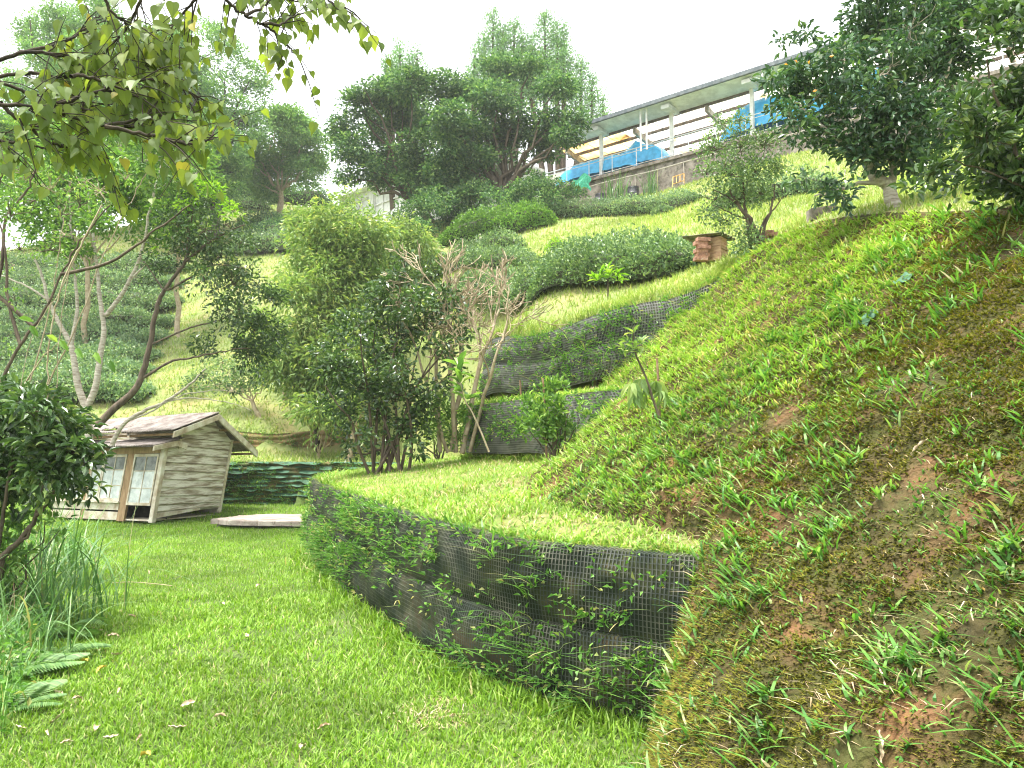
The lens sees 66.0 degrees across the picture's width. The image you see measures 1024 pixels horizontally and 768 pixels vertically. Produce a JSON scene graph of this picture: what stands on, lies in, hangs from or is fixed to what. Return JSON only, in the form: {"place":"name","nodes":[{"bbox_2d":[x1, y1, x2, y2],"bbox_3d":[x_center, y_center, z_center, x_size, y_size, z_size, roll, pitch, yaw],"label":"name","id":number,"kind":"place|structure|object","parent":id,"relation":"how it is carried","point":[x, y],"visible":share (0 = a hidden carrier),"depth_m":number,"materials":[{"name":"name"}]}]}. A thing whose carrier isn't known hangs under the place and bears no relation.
{"place":"outdoors","nodes":[
{"label":"outdoors","id":0,"kind":"place"},
{"bbox_2d":[93,340,441,461],"bbox_3d":[-29.106,0.492,21.781,54.676,3.660,4.496,0,-5,0],"label":"valley ledge","id":1,"kind":"object","parent":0,"point":[280,448],"visible":0.16,"depth_m":22.78,"materials":[{"name":"plant"}]},
{"bbox_2d":[238,430,361,447],"bbox_3d":[-6.370,1.700,23.170,5.672,0.680,0.337,0,-5,5],"label":"earth bank step","id":2,"kind":"object","parent":1,"relation":"on","point":[250,437],"visible":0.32,"depth_m":23.23,"materials":[{"name":"orange soil"}]},
{"bbox_2d":[239,430,368,448],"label":"wall weeds","id":3,"kind":"object","parent":2,"relation":"on","point":[292,439],"depth_m":23.17,"materials":[{"name":"green plant"}]},
{"bbox_2d":[240,268,395,452],"bbox_3d":[-5.685,-0.594,22.467,4.853,5.493,3.107,0,-5,0],"label":"willowy tree","id":4,"kind":"object","parent":1,"relation":"on","point":[291,370],"visible":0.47,"depth_m":22.17,"materials":[{"name":"green plant"}]},
{"bbox_2d":[274,385,361,458],"bbox_3d":[-5.325,1.024,21.353,2.394,2.332,2.088,0,-5,0],"label":"shrub","id":5,"kind":"object","parent":1,"relation":"on","point":[305,410],"visible":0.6,"depth_m":21.21,"materials":[{"name":"green plant"}]},
{"bbox_2d":[321,362,385,461],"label":"tree","id":6,"kind":"object","parent":1,"relation":"on","point":[356,430],"visible":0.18,"depth_m":20.68,"materials":[{"name":"green plant"}]},
{"bbox_2d":[0,461,651,767],"bbox_3d":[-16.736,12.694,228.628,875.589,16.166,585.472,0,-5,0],"label":"lawn","id":7,"kind":"structure","parent":0,"point":[299,499],"depth_m":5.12,"materials":[{"name":"plant"}]},
{"bbox_2d":[0,679,67,713],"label":"fern","id":8,"kind":"object","parent":7,"relation":"on","point":[52,684],"visible":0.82,"depth_m":5.01,"materials":[{"name":"green plant"}]},
{"bbox_2d":[0,502,77,616],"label":"leafy weed shrub","id":9,"kind":"object","parent":7,"relation":"on","point":[10,561],"visible":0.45,"depth_m":7.38,"materials":[{"name":"green plant"}]},
{"bbox_2d":[0,648,84,688],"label":"fern","id":10,"kind":"object","parent":7,"relation":"on","point":[48,665],"visible":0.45,"depth_m":5.63,"materials":[{"name":"green plant"}]},
{"bbox_2d":[0,521,88,734],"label":"undergrowth","id":11,"kind":"object","parent":7,"relation":"on","point":[4,680],"visible":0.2,"depth_m":5.80,"materials":[{"name":"green plant"}]},
{"bbox_2d":[0,651,89,681],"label":"fern","id":12,"kind":"object","parent":7,"relation":"on","point":[48,657],"visible":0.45,"depth_m":5.76,"materials":[{"name":"green plant"}]},
{"bbox_2d":[9,617,109,638],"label":"fern","id":13,"kind":"object","parent":7,"relation":"on","point":[72,630],"visible":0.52,"depth_m":6.80,"materials":[{"name":"green plant"}]},
{"bbox_2d":[0,372,119,582],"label":"undergrowth shrub","id":14,"kind":"object","parent":7,"relation":"on","point":[49,461],"visible":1,"depth_m":6.82,"materials":[{"name":"green plant"}]},
{"bbox_2d":[18,642,110,665],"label":"fern","id":15,"kind":"object","parent":7,"relation":"on","point":[77,647],"visible":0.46,"depth_m":6.15,"materials":[{"name":"green plant"}]},
{"bbox_2d":[16,205,114,440],"bbox_3d":[-3.882,-0.546,6.855,0.997,2.085,0.243,0,-5,3],"label":"climbing vine","id":16,"kind":"object","parent":7,"relation":"on","point":[63,345],"visible":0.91,"depth_m":6.86,"materials":[{"name":"brown plant"}]},
{"bbox_2d":[0,154,146,392],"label":"thin tree","id":17,"kind":"object","parent":7,"relation":"on","point":[98,189],"visible":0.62,"depth_m":10.07,"materials":[{"name":"green plant"}]},
{"bbox_2d":[0,549,182,667],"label":"tall grass clump","id":18,"kind":"object","parent":7,"relation":"on","point":[46,642],"visible":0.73,"depth_m":6.12,"materials":[{"name":"green plant"}]},
{"bbox_2d":[0,165,190,391],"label":"thin tree","id":19,"kind":"object","parent":7,"relation":"on","point":[4,255],"visible":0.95,"depth_m":8.64,"materials":[{"name":"green plant"}]},
{"bbox_2d":[5,489,203,598],"bbox_3d":[-5.421,1.742,9.643,3.145,1.453,3.499,-3,-5,28],"label":"tall grass clump","id":20,"kind":"object","parent":7,"relation":"on","point":[68,560],"visible":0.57,"depth_m":9.39,"materials":[{"name":"green plant"}]},
{"bbox_2d":[0,488,215,625],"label":"tall grass clump","id":21,"kind":"object","parent":7,"relation":"on","point":[38,590],"visible":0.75,"depth_m":7.53,"materials":[{"name":"green plant"}]},
{"bbox_2d":[0,117,222,438],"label":"pale trunk tree","id":22,"kind":"object","parent":7,"relation":"on","point":[131,155],"visible":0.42,"depth_m":15.72,"materials":[{"name":"green plant"}]},
{"bbox_2d":[51,412,257,522],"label":"shed","id":23,"kind":"structure","parent":7,"relation":"on","point":[165,467],"depth_m":17.84,"materials":[{"name":"grey wood"}]},
{"bbox_2d":[97,454,127,500],"bbox_3d":[-8.984,2.105,17.735,0.807,1.043,0.119,-2,-5,23],"label":"window frame","id":24,"kind":"structure","parent":23,"relation":"in","point":[115,477],"depth_m":17.72,"materials":[{"name":"white wood"}]},
{"bbox_2d":[126,454,159,505],"bbox_3d":[-8.127,2.102,17.357,0.856,1.135,0.124,-2,-5,23],"label":"door","id":25,"kind":"structure","parent":23,"relation":"in","point":[145,466],"depth_m":17.35,"materials":[{"name":"white wood"}]},
{"bbox_2d":[110,357,250,445],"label":"bent tree","id":26,"kind":"object","parent":7,"relation":"on","point":[129,419],"visible":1,"depth_m":15.90,"materials":[{"name":"brown plant"}]},
{"bbox_2d":[0,0,390,223],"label":"overhanging tree","id":27,"kind":"object","parent":7,"relation":"on","point":[138,62],"visible":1,"depth_m":4.43,"materials":[{"name":"green plant"}]},
{"bbox_2d":[217,524,300,528],"bbox_3d":[-4.872,3.024,17.017,2.494,0.114,1.302,-1,-5,10],"label":"slab base","id":28,"kind":"object","parent":7,"relation":"on","point":[255,526],"visible":0.05,"depth_m":16.45,"materials":[{"name":"grey concrete"}]},
{"bbox_2d":[210,514,303,525],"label":"concrete slab","id":29,"kind":"structure","parent":28,"relation":"on","point":[270,520],"depth_m":16.31,"materials":[{"name":"white concrete"}]},
{"bbox_2d":[223,461,406,504],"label":"netted bag wall","id":30,"kind":"structure","parent":7,"relation":"on","point":[293,471],"depth_m":20.40,"materials":[{"name":"fabric"}]},
{"bbox_2d":[223,458,406,504],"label":"wall weeds","id":31,"kind":"object","parent":30,"relation":"on","point":[256,497],"depth_m":20.33,"materials":[{"name":"green plant"}]},
{"bbox_2d":[305,479,699,726],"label":"retaining wall","id":32,"kind":"structure","parent":7,"relation":"on","point":[650,621],"depth_m":5.15,"materials":[{"name":"soil"}]},
{"bbox_2d":[278,466,695,718],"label":"wall weeds","id":33,"kind":"object","parent":32,"relation":"attached to","point":[315,553],"depth_m":5.56,"materials":[{"name":"green plant"}]},
{"bbox_2d":[0,0,931,250],"label":"sky","id":34,"kind":"structure","parent":0,"point":[643,51],"materials":[{"name":"white"}]},
{"bbox_2d":[0,128,1023,461],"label":"hillside","id":35,"kind":"structure","parent":0,"point":[150,401],"depth_m":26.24,"materials":[{"name":"green plant"}]},
{"bbox_2d":[0,0,132,238],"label":"tall tree","id":36,"kind":"object","parent":35,"relation":"on","point":[29,27],"visible":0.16,"depth_m":52.52,"materials":[{"name":"green plant"}]},
{"bbox_2d":[0,358,156,401],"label":"tea hedge","id":37,"kind":"object","parent":35,"relation":"on","point":[121,385],"visible":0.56,"depth_m":25.22,"materials":[{"name":"teal plant"}]},
{"bbox_2d":[0,343,156,378],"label":"tea hedge","id":38,"kind":"object","parent":35,"relation":"on","point":[133,366],"visible":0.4,"depth_m":27.35,"materials":[{"name":"teal plant"}]},
{"bbox_2d":[0,333,164,368],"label":"tea hedge","id":39,"kind":"object","parent":35,"relation":"on","point":[133,351],"visible":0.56,"depth_m":29.44,"materials":[{"name":"teal plant"}]},
{"bbox_2d":[0,316,172,349],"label":"tea hedge","id":40,"kind":"object","parent":35,"relation":"on","point":[94,333],"visible":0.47,"depth_m":31.80,"materials":[{"name":"teal plant"}]},
{"bbox_2d":[0,101,177,343],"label":"leafy tree","id":41,"kind":"object","parent":35,"relation":"on","point":[7,125],"visible":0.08,"depth_m":30.90,"materials":[{"name":"green plant"}]},
{"bbox_2d":[0,300,180,331],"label":"tea hedge","id":42,"kind":"object","parent":35,"relation":"on","point":[162,320],"visible":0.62,"depth_m":34.20,"materials":[{"name":"teal plant"}]},
{"bbox_2d":[0,277,184,309],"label":"tea hedge","id":43,"kind":"object","parent":35,"relation":"on","point":[110,296],"visible":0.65,"depth_m":36.71,"materials":[{"name":"teal plant"}]},
{"bbox_2d":[0,263,185,290],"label":"tea hedge","id":44,"kind":"object","parent":35,"relation":"on","point":[32,276],"visible":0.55,"depth_m":39.45,"materials":[{"name":"teal plant"}]},
{"bbox_2d":[0,248,193,272],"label":"tea hedge","id":45,"kind":"object","parent":35,"relation":"on","point":[124,262],"visible":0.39,"depth_m":42.31,"materials":[{"name":"teal plant"}]},
{"bbox_2d":[131,112,225,337],"bbox_3d":[-14.334,-6.836,33.739,4.431,10.085,4.367,0,-5,0],"label":"leafy tree","id":46,"kind":"object","parent":35,"relation":"on","point":[177,279],"visible":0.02,"depth_m":33.42,"materials":[{"name":"green plant"}]},
{"bbox_2d":[93,12,278,250],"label":"tall tree","id":47,"kind":"object","parent":35,"relation":"on","point":[238,168],"visible":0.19,"depth_m":48.72,"materials":[{"name":"green plant"}]},
{"bbox_2d":[95,173,296,427],"bbox_3d":[-5.922,-1.682,14.918,3.585,5.024,2.047,0,-5,0],"label":"leaning tree","id":48,"kind":"object","parent":35,"relation":"on","point":[213,243],"visible":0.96,"depth_m":14.82,"materials":[{"name":"green plant"}]},
{"bbox_2d":[169,350,240,397],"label":"shrub","id":49,"kind":"object","parent":35,"relation":"on","point":[194,386],"visible":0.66,"depth_m":26.56,"materials":[{"name":"green plant"}]},
{"bbox_2d":[199,355,283,417],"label":"dark tree","id":50,"kind":"object","parent":35,"relation":"on","point":[235,376],"visible":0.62,"depth_m":24.63,"materials":[{"name":"green plant"}]},
{"bbox_2d":[217,194,271,209],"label":"hedge","id":51,"kind":"object","parent":35,"relation":"on","point":[248,203],"visible":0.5,"depth_m":55.58,"materials":[{"name":"teal plant"}]},
{"bbox_2d":[227,226,303,253],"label":"tea hedge","id":52,"kind":"object","parent":35,"relation":"on","point":[269,243],"visible":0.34,"depth_m":43.93,"materials":[{"name":"teal plant"}]},
{"bbox_2d":[231,212,305,239],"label":"tea hedge","id":53,"kind":"object","parent":35,"relation":"on","point":[261,226],"visible":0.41,"depth_m":46.35,"materials":[{"name":"green plant"}]},
{"bbox_2d":[235,208,325,226],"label":"tea hedge","id":54,"kind":"object","parent":35,"relation":"on","point":[261,213],"visible":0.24,"depth_m":49.47,"materials":[{"name":"green plant"}]},
{"bbox_2d":[234,98,333,215],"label":"spreading tree","id":55,"kind":"object","parent":35,"relation":"on","point":[293,155],"visible":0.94,"depth_m":52.09,"materials":[{"name":"green plant"}]},
{"bbox_2d":[244,181,333,205],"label":"hedge","id":56,"kind":"object","parent":35,"relation":"on","point":[306,196],"visible":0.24,"depth_m":57.27,"materials":[{"name":"green plant"}]},
{"bbox_2d":[262,179,408,419],"bbox_3d":[-5.284,-2.494,23.902,4.138,8.018,3.741,2,-5,-24],"label":"willowy tree","id":57,"kind":"object","parent":35,"relation":"on","point":[334,245],"visible":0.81,"depth_m":23.33,"materials":[{"name":"green plant"}]},
{"bbox_2d":[320,64,440,224],"bbox_3d":[-6.507,-11.771,40.304,6.793,8.015,5.807,0,-5,0],"label":"broadleaf tree","id":58,"kind":"object","parent":35,"relation":"on","point":[388,165],"visible":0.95,"depth_m":39.42,"materials":[{"name":"green plant"}]},
{"bbox_2d":[374,37,432,210],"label":"conifer tree","id":59,"kind":"object","parent":35,"relation":"on","point":[399,50],"visible":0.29,"depth_m":46.53,"materials":[{"name":"green plant"}]},
{"bbox_2d":[370,208,445,306],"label":"willowy tree","id":60,"kind":"object","parent":35,"relation":"on","point":[415,235],"visible":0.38,"depth_m":26.50,"materials":[{"name":"green plant"}]},
{"bbox_2d":[380,180,462,240],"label":"shrub","id":61,"kind":"object","parent":35,"relation":"on","point":[426,207],"visible":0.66,"depth_m":35.87,"materials":[{"name":"green plant"}]},
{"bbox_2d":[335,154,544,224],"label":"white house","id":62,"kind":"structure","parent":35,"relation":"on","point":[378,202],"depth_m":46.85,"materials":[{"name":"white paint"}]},
{"bbox_2d":[374,190,398,215],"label":"window","id":63,"kind":"structure","parent":62,"relation":"in","point":[380,201],"depth_m":46.64,"materials":[{"name":"white glass"}]},
{"bbox_2d":[433,170,516,227],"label":"shrub","id":64,"kind":"object","parent":35,"relation":"on","point":[475,193],"visible":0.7,"depth_m":36.89,"materials":[{"name":"green plant"}]},
{"bbox_2d":[420,242,536,278],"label":"tea hedge","id":65,"kind":"object","parent":35,"relation":"on","point":[474,253],"visible":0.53,"depth_m":24.84,"materials":[{"name":"green plant"}]},
{"bbox_2d":[449,225,527,255],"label":"tea hedge","id":66,"kind":"object","parent":35,"relation":"on","point":[502,238],"visible":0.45,"depth_m":28.86,"materials":[{"name":"green plant"}]},
{"bbox_2d":[437,197,558,247],"bbox_3d":[-0.612,-6.979,34.121,5.325,2.369,1.976,0,-5,6],"label":"clipped hedge","id":67,"kind":"object","parent":35,"relation":"on","point":[521,217],"visible":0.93,"depth_m":33.65,"materials":[{"name":"green plant"}]},
{"bbox_2d":[461,4,542,158],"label":"conifer tree","id":68,"kind":"object","parent":35,"relation":"on","point":[504,41],"visible":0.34,"depth_m":47.61,"materials":[{"name":"green plant"}]},
{"bbox_2d":[411,50,593,209],"bbox_3d":[-0.713,-12.392,38.687,9.260,9.393,5.628,0,-5,0],"label":"broadleaf tree","id":69,"kind":"object","parent":35,"relation":"on","point":[460,136],"visible":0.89,"depth_m":38.16,"materials":[{"name":"green plant"}]},
{"bbox_2d":[490,168,571,213],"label":"shrub","id":70,"kind":"object","parent":35,"relation":"on","point":[539,187],"visible":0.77,"depth_m":35.57,"materials":[{"name":"green plant"}]},
{"bbox_2d":[514,4,615,180],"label":"conifer tree","id":71,"kind":"object","parent":35,"relation":"on","point":[562,59],"visible":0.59,"depth_m":47.44,"materials":[{"name":"green plant"}]},
{"bbox_2d":[425,222,704,313],"bbox_3d":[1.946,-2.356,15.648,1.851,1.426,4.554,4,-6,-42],"label":"tea hedge","id":72,"kind":"object","parent":35,"relation":"on","point":[655,257],"visible":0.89,"depth_m":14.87,"materials":[{"name":"green plant"}]},
{"bbox_2d":[553,179,589,207],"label":"shrub","id":73,"kind":"object","parent":35,"relation":"on","point":[578,192],"visible":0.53,"depth_m":40.17,"materials":[{"name":"green plant"}]},
{"bbox_2d":[587,260,628,298],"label":"yellow sapling","id":74,"kind":"object","parent":35,"relation":"on","point":[608,271],"visible":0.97,"depth_m":13.57,"materials":[{"name":"green plant"}]},
{"bbox_2d":[530,187,703,217],"bbox_3d":[4.352,-7.865,35.205,8.732,1.620,2.350,-3,-5,29],"label":"tea hedge","id":75,"kind":"object","parent":35,"relation":"on","point":[641,205],"visible":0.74,"depth_m":34.71,"materials":[{"name":"teal plant"}]},
{"bbox_2d":[638,163,661,195],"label":"grass tuft","id":76,"kind":"object","parent":35,"relation":"on","point":[650,190],"visible":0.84,"depth_m":38.51,"materials":[{"name":"green plant"}]},
{"bbox_2d":[681,232,735,266],"bbox_3d":[3.068,-2.002,12.290,0.703,0.645,0.490,-4,-6,40],"label":"beehive","id":77,"kind":"object","parent":35,"relation":"on","point":[718,242],"visible":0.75,"depth_m":12.10,"materials":[{"name":"brown wood"}]},
{"bbox_2d":[693,237,710,261],"bbox_3d":[2.906,-2.062,12.068,0.245,0.357,0.128,1,-5,-9],"label":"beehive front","id":78,"kind":"object","parent":77,"relation":"attached to","point":[700,252],"visible":1,"depth_m":12.02,"materials":[{"name":"brown wood"}]},
{"bbox_2d":[709,163,842,212],"bbox_3d":[7.585,-5.676,23.148,4.084,1.295,1.718,-4,-6,38],"label":"tea hedge","id":79,"kind":"object","parent":35,"relation":"on","point":[785,192],"visible":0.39,"depth_m":22.37,"materials":[{"name":"teal plant"}]},
{"bbox_2d":[545,62,1023,206],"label":"concrete wall","id":80,"kind":"structure","parent":35,"relation":"on","point":[666,177],"depth_m":39.69,"materials":[{"name":"grey concrete"}]},
{"bbox_2d":[546,44,1022,182],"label":"railing","id":81,"kind":"object","parent":80,"relation":"on","point":[688,136],"visible":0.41,"depth_m":40.06,"materials":[{"name":"metal"}]},
{"bbox_2d":[559,0,1023,174],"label":"open building","id":82,"kind":"structure","parent":80,"relation":"on","point":[688,110],"depth_m":40.63,"materials":[{"name":"white metal"}]},
{"bbox_2d":[559,153,643,185],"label":"blue tarp","id":83,"kind":"object","parent":82,"relation":"on","point":[593,168],"visible":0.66,"depth_m":43.48,"materials":[{"name":"blue plastic"}]},
{"bbox_2d":[616,141,669,170],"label":"blue tarp","id":84,"kind":"object","parent":82,"relation":"on","point":[649,154],"visible":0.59,"depth_m":41.81,"materials":[{"name":"blue plastic"}]},
{"bbox_2d":[719,96,818,142],"bbox_3d":[12.521,-12.687,38.428,4.600,2.061,2.300,-4,-6,40],"label":"blue tarp","id":85,"kind":"object","parent":82,"relation":"on","point":[759,105],"visible":0.24,"depth_m":37.95,"materials":[{"name":"blue plastic"}]},
{"bbox_2d":[806,205,836,222],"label":"concrete block","id":86,"kind":"structure","parent":35,"relation":"on","point":[811,213],"depth_m":10.04,"materials":[{"name":"grey concrete"}]},
{"bbox_2d":[749,0,1023,217],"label":"evergreen shrub","id":87,"kind":"object","parent":35,"relation":"on","point":[905,46],"visible":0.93,"depth_m":8.38,"materials":[{"name":"green plant"}]},
{"bbox_2d":[334,335,696,552],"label":"terrace","id":88,"kind":"structure","parent":0,"point":[498,395],"depth_m":8.10,"materials":[{"name":"plant"}]},
{"bbox_2d":[305,247,479,473],"bbox_3d":[-1.786,-0.372,12.125,2.623,3.676,2.002,0,-5,0],"label":"camellia shrub","id":89,"kind":"object","parent":88,"relation":"on","point":[339,364],"visible":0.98,"depth_m":11.91,"materials":[{"name":"green plant"}]},
{"bbox_2d":[403,395,464,459],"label":"scrub bush","id":90,"kind":"object","parent":88,"relation":"on","point":[436,456],"visible":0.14,"depth_m":14.88,"materials":[{"name":"green plant"}]},
{"bbox_2d":[443,350,489,451],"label":"leaning sapling","id":91,"kind":"object","parent":88,"relation":"on","point":[459,361],"visible":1,"depth_m":9.20,"materials":[{"name":"green plant"}]},
{"bbox_2d":[380,238,567,453],"bbox_3d":[-0.585,-0.626,12.274,2.825,3.422,2.379,2,-5,-26],"label":"bare tree","id":92,"kind":"object","parent":88,"relation":"on","point":[453,434],"visible":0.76,"depth_m":12.33,"materials":[{"name":"brown plant"}]},
{"bbox_2d":[309,380,704,565],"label":"terrace grass","id":93,"kind":"structure","parent":88,"relation":"on","point":[327,478],"depth_m":7.34,"materials":[{"name":"green plant"}]},
{"bbox_2d":[465,389,627,453],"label":"retaining wall","id":94,"kind":"structure","parent":88,"relation":"on","point":[497,445],"depth_m":11.34,"materials":[{"name":"stone"}]},
{"bbox_2d":[458,384,627,452],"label":"wall weeds","id":95,"kind":"object","parent":94,"relation":"attached to","point":[490,430],"depth_m":11.43,"materials":[{"name":"green plant"}]},
{"bbox_2d":[479,280,720,399],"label":"retaining wall","id":96,"kind":"structure","parent":88,"relation":"on","point":[516,377],"depth_m":12.92,"materials":[{"name":"stone"}]},
{"bbox_2d":[462,270,725,400],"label":"wall weeds","id":97,"kind":"object","parent":96,"relation":"attached to","point":[588,341],"depth_m":12.60,"materials":[{"name":"green plant"}]},
{"bbox_2d":[522,195,1023,767],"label":"slope","id":98,"kind":"structure","parent":0,"point":[902,496],"depth_m":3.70,"materials":[{"name":"green plant"}]},
{"bbox_2d":[513,373,597,459],"bbox_3d":[0.480,0.415,8.655,0.960,1.113,0.620,0,-5,0],"label":"citrus bush","id":99,"kind":"object","parent":98,"relation":"on","point":[554,421],"visible":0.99,"depth_m":8.59,"materials":[{"name":"green plant"}]},
{"bbox_2d":[617,325,669,427],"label":"drooping sapling","id":100,"kind":"object","parent":98,"relation":"on","point":[635,393],"visible":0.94,"depth_m":6.62,"materials":[{"name":"green plant"}]},
{"bbox_2d":[355,214,1023,767],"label":"dry straw","id":101,"kind":"object","parent":98,"relation":"on","point":[745,522],"visible":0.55,"depth_m":4.84,"materials":[{"name":"plant"}]},
{"bbox_2d":[689,105,794,261],"bbox_3d":[3.141,-2.712,10.879,1.521,2.319,1.004,0,-5,0],"label":"tree","id":102,"kind":"object","parent":98,"relation":"on","point":[751,232],"visible":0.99,"depth_m":10.82,"materials":[{"name":"green plant"}]},
{"bbox_2d":[588,208,1023,767],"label":"moss","id":103,"kind":"object","parent":98,"relation":"on","point":[956,550],"visible":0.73,"depth_m":4.17,"materials":[{"name":"green plant"}]},
{"bbox_2d":[887,0,1023,214],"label":"leafy shrub","id":104,"kind":"object","parent":98,"relation":"on","point":[1000,161],"visible":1,"depth_m":5.72,"materials":[{"name":"green plant"}]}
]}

